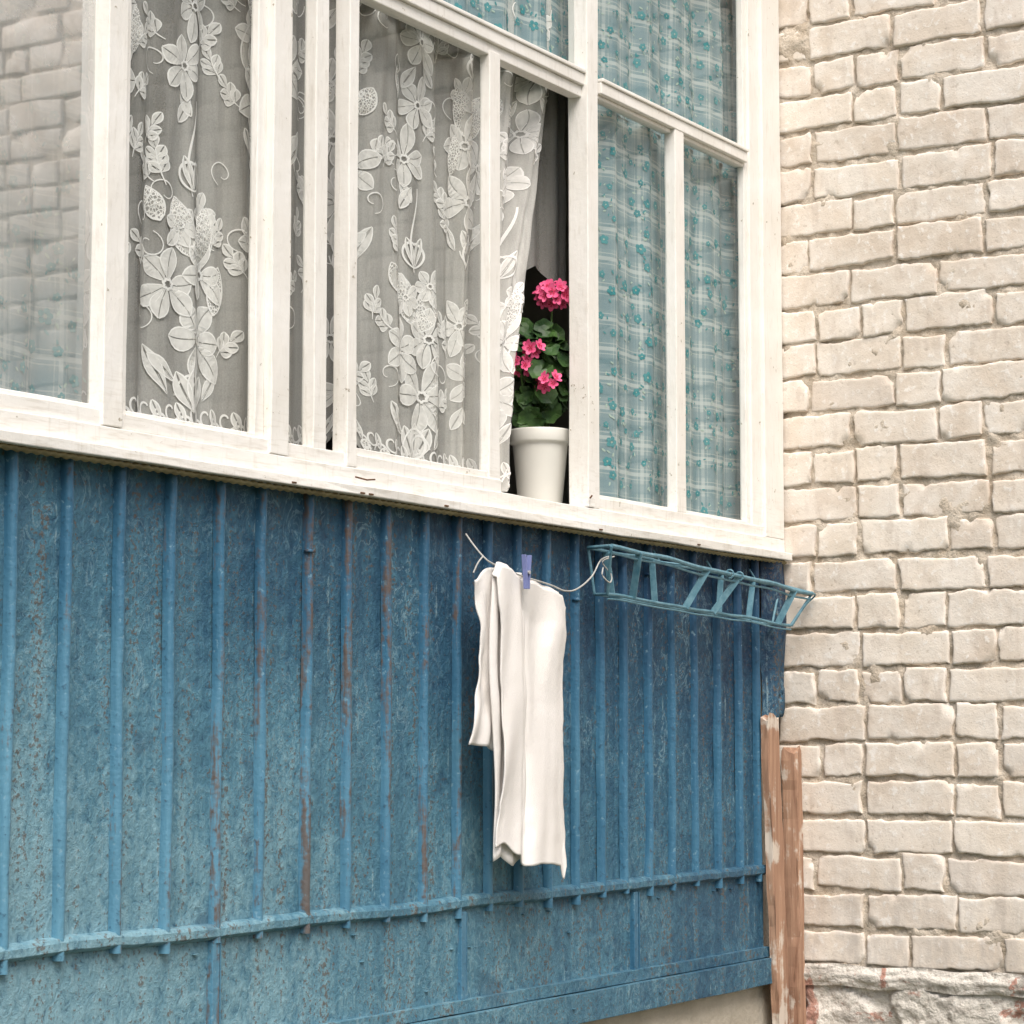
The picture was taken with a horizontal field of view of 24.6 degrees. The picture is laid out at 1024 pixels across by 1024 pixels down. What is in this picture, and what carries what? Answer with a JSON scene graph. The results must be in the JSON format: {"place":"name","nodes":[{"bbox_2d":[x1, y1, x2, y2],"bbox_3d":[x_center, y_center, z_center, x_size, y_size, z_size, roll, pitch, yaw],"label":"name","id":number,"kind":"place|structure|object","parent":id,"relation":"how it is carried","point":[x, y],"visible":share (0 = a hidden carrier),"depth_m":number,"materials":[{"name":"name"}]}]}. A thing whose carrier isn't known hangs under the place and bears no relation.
{"place":"outdoors","nodes":[
{"label":"outdoors","id":0,"kind":"place"},
{"label":"ground","id":1,"kind":"structure","parent":0,"visible":0},
{"bbox_2d":[760,713,789,1023],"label":"wooden plank","id":2,"kind":"object","parent":1,"relation":"on","point":[774,840],"visible":1,"depth_m":6.31,"materials":[{"name":"brown wood"}]},
{"bbox_2d":[781,745,805,1023],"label":"wooden plank","id":3,"kind":"object","parent":1,"relation":"on","point":[791,763],"visible":1,"depth_m":6.38,"materials":[{"name":"brown wood"}]},
{"bbox_2d":[778,0,1023,1023],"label":"brick wall","id":4,"kind":"structure","parent":1,"relation":"on","point":[902,258],"depth_m":6.33,"materials":[{"name":"beige brick"}]},
{"bbox_3d":[-3.414,-0.802,2.106,0.600,5.200,12.020,-3,-6,31],"label":"house wall","id":5,"kind":"object","parent":1,"relation":"on","visible":0},
{"bbox_2d":[0,0,791,1023],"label":"glazed balcony","id":6,"kind":"structure","parent":5,"relation":"attached to","point":[246,774],"depth_m":4.88,"materials":[{"name":"blue paint"}]},
{"bbox_2d":[0,93,91,401],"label":"plaid curtain","id":7,"kind":"object","parent":6,"relation":"hanging from","point":[43,167],"visible":0.77,"depth_m":4.12,"materials":[{"name":"fabric"}]},
{"bbox_2d":[0,0,95,125],"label":"window glass","id":8,"kind":"structure","parent":6,"relation":"in","point":[47,47],"depth_m":4.10,"materials":[{"name":"clear glass"}]},
{"bbox_2d":[81,0,551,491],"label":"lace curtain","id":9,"kind":"object","parent":6,"relation":"hanging from","point":[463,157],"visible":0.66,"depth_m":5.05,"materials":[{"name":"white fabric"}]},
{"bbox_2d":[0,0,791,560],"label":"white window frame","id":10,"kind":"structure","parent":6,"relation":"in","point":[101,427],"depth_m":4.99,"materials":[{"name":"paint"}]},
{"bbox_2d":[506,278,568,502],"bbox_3d":[0.072,-0.285,5.692,0.172,0.564,0.204,-1,-6,9],"label":"potted geranium","id":11,"kind":"object","parent":6,"relation":"on","point":[539,405],"visible":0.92,"depth_m":5.64,"materials":[{"name":"green plant"}]},
{"bbox_2d":[465,533,614,591],"bbox_3d":[0.061,0.121,5.277,0.078,0.113,0.617,-3,-6,31],"label":"clothesline","id":12,"kind":"object","parent":6,"relation":"attached to","point":[490,562],"visible":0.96,"depth_m":5.27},
{"bbox_2d":[468,562,566,878],"bbox_3d":[0.016,0.458,5.108,0.051,0.690,0.377,-3,-6,31],"label":"white towel","id":13,"kind":"object","parent":12,"relation":"hanging from","point":[518,717],"visible":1,"depth_m":5.10,"materials":[{"name":"fabric"}]},
{"bbox_2d":[521,554,531,588],"bbox_3d":[0.032,0.130,5.106,0.016,0.074,0.029,-3,-6,31],"label":"clothespin","id":14,"kind":"object","parent":12,"relation":"attached to","point":[526,564],"visible":1,"depth_m":5.10,"materials":[{"name":"purple plastic"}]},
{"bbox_2d":[443,0,736,163],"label":"plaid curtain","id":15,"kind":"object","parent":6,"relation":"hanging from","point":[678,57],"visible":0.66,"depth_m":6.22,"materials":[{"name":"fabric"}]},
{"bbox_2d":[598,104,739,519],"bbox_3d":[0.429,-0.488,6.168,0.031,1.039,0.974,-3,-6,31],"label":"plaid curtain","id":16,"kind":"object","parent":6,"relation":"hanging from","point":[632,339],"visible":0.65,"depth_m":6.09,"materials":[{"name":"fabric"}]},
{"bbox_2d":[587,544,815,629],"bbox_3d":[0.487,0.193,5.972,0.132,0.179,1.159,-3,-6,31],"label":"flower box rack","id":17,"kind":"object","parent":6,"relation":"attached to","point":[638,557],"visible":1,"depth_m":5.86,"materials":[{"name":"blue metal"}]}
]}

